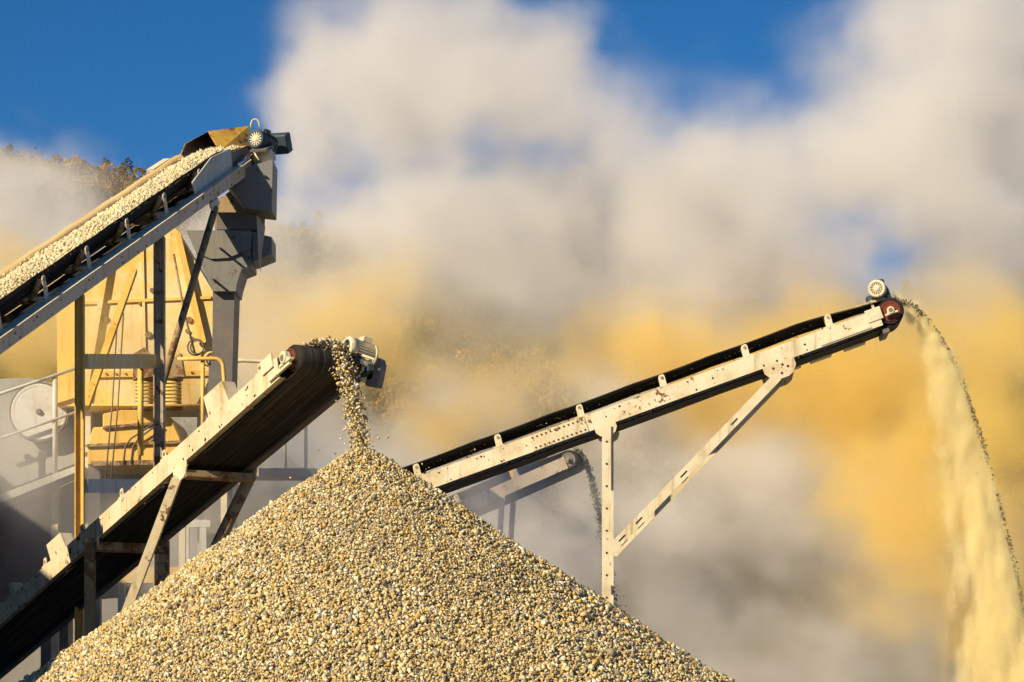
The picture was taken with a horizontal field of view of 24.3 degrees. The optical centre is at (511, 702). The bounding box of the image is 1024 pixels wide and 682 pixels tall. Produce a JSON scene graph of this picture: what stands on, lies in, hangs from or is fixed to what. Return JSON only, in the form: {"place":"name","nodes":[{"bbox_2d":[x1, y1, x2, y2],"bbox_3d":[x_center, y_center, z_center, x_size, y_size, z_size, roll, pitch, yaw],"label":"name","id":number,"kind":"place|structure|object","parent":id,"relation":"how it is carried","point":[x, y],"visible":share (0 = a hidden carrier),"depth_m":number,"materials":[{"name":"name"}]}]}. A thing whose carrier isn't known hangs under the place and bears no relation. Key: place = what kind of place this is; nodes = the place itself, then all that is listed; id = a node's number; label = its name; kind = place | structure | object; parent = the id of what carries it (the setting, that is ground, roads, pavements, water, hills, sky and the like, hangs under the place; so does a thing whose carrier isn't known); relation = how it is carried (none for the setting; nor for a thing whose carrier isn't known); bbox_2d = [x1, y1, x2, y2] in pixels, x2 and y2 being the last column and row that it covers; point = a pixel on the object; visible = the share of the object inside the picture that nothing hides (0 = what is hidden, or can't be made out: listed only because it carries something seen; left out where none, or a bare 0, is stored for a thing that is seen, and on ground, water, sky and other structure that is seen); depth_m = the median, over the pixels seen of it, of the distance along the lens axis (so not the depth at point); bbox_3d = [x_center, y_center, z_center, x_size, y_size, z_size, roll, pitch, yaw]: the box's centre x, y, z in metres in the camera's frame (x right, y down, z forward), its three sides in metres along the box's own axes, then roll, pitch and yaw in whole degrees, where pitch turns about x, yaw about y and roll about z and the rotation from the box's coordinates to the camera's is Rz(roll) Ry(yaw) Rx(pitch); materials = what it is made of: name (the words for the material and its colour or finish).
{"place":"outdoors","nodes":[
{"label":"outdoors","id":0,"kind":"place"},
{"bbox_2d":[0,378,169,666],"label":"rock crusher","id":1,"kind":"object","parent":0,"point":[25,525],"visible":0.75,"depth_m":42.20,"materials":[{"name":"metal"}]},
{"bbox_2d":[85,347,187,627],"bbox_3d":[-6.375,-2.170,40.680,1.779,7.539,2.040,0,0,0],"label":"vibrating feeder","id":2,"kind":"object","parent":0,"point":[128,460],"visible":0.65,"depth_m":40.00,"materials":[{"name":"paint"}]},
{"bbox_2d":[0,184,1023,681],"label":"hill","id":3,"kind":"structure","parent":0,"point":[764,594],"depth_m":251.90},
{"bbox_2d":[0,143,1023,536],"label":"forest","id":4,"kind":"object","parent":3,"relation":"on","point":[588,327],"visible":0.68,"depth_m":366.80,"materials":[{"name":"green plant"}]},
{"bbox_2d":[0,0,1023,330],"label":"sky","id":5,"kind":"structure","parent":0,"point":[797,151],"materials":[{"name":"blue"}]},
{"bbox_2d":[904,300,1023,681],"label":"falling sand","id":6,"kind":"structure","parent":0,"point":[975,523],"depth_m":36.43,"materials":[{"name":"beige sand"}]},
{"label":"ground","id":7,"kind":"structure","parent":0,"visible":0},
{"bbox_2d":[0,367,86,657],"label":"guard rail","id":8,"kind":"object","parent":7,"relation":"on","point":[54,481],"visible":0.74,"depth_m":41.21,"materials":[{"name":"grey metal"}]},
{"bbox_2d":[57,228,212,554],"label":"feed hopper","id":9,"kind":"object","parent":7,"relation":"on","point":[102,298],"visible":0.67,"depth_m":41.00,"materials":[{"name":"paint"}]},
{"bbox_2d":[75,206,218,641],"bbox_3d":[-5.597,-3.121,36.105,1.237,9.443,5.852,0,0,13],"label":"support frame","id":10,"kind":"object","parent":7,"relation":"on","point":[158,362],"visible":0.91,"depth_m":35.69,"materials":[{"name":"paint"}]},
{"bbox_2d":[0,118,292,353],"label":"belt conveyor","id":11,"kind":"object","parent":10,"relation":"on","point":[210,179],"visible":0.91,"depth_m":35.38,"materials":[{"name":"grey metal"}]},
{"bbox_2d":[0,144,240,298],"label":"gravel load","id":12,"kind":"object","parent":11,"relation":"on","point":[22,273],"visible":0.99,"depth_m":34.47,"materials":[{"name":"gravel"}]},
{"bbox_2d":[91,357,227,567],"bbox_3d":[-5.661,-1.996,38.400,2.322,7.193,0.600,0,0,0],"label":"guard rail","id":13,"kind":"object","parent":7,"relation":"on","point":[182,534],"visible":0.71,"depth_m":38.39,"materials":[{"name":"metal"}]},
{"bbox_2d":[118,520,210,612],"bbox_3d":[-5.741,-0.696,38.796,1.591,4.593,0.529,0,0,0],"label":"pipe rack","id":14,"kind":"object","parent":7,"relation":"on","point":[202,525],"visible":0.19,"depth_m":38.95,"materials":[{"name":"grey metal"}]},
{"bbox_2d":[0,336,386,678],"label":"belt conveyor","id":15,"kind":"object","parent":7,"relation":"on","point":[269,409],"visible":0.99,"depth_m":28.99,"materials":[{"name":"beige metal"}]},
{"bbox_2d":[302,337,348,348],"bbox_3d":[-4.500,-2.692,30.159,0.599,2.703,9.190,0,0,-33],"label":"gravel load","id":16,"kind":"object","parent":15,"relation":"on","point":[316,341],"visible":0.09,"depth_m":26.28,"materials":[{"name":"gravel"}]},
{"bbox_2d":[289,335,429,481],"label":"falling gravel","id":17,"kind":"structure","parent":15,"relation":"attached to","point":[351,395],"depth_m":26.30,"materials":[{"name":"beige gravel"}]},
{"bbox_2d":[186,159,276,548],"bbox_3d":[-4.628,-3.633,39.323,1.445,10.466,1.254,0,0,0],"label":"discharge chute","id":18,"kind":"object","parent":7,"relation":"on","point":[241,249],"visible":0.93,"depth_m":39.10,"materials":[{"name":"metal"}]},
{"bbox_2d":[233,359,317,529],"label":"guard rail","id":19,"kind":"object","parent":7,"relation":"on","point":[284,473],"visible":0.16,"depth_m":40.85,"materials":[{"name":"grey metal"}]},
{"bbox_2d":[18,446,734,681],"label":"gravel pile","id":20,"kind":"object","parent":7,"relation":"on","point":[360,568],"visible":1,"depth_m":24.06,"materials":[{"name":"gravel"}]},
{"bbox_2d":[449,450,584,539],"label":"belt conveyor","id":21,"kind":"object","parent":7,"relation":"on","point":[511,488],"visible":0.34,"depth_m":47.41,"materials":[{"name":"grey metal"}]},
{"bbox_2d":[572,447,625,606],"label":"falling gravel","id":22,"kind":"structure","parent":21,"relation":"attached to","point":[591,481],"depth_m":47.40,"materials":[{"name":"grey gravel"}]},
{"bbox_2d":[404,279,903,605],"bbox_3d":[0.863,-2.434,36.841,10.292,8.069,1.141,0,0,4],"label":"belt conveyor","id":23,"kind":"object","parent":7,"relation":"on","point":[773,368],"visible":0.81,"depth_m":36.36,"materials":[{"name":"metal"}]},
{"bbox_2d":[412,302,867,470],"bbox_3d":[0.937,-4.481,36.835,9.650,3.498,0.544,0,0,5],"label":"gravel load","id":24,"kind":"object","parent":23,"relation":"on","point":[474,449],"visible":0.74,"depth_m":36.62,"materials":[{"name":"gravel"}]},
{"bbox_2d":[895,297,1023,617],"bbox_3d":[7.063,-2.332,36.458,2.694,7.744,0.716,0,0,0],"label":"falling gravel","id":25,"kind":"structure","parent":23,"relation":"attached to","point":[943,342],"depth_m":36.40,"materials":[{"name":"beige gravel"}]}
]}

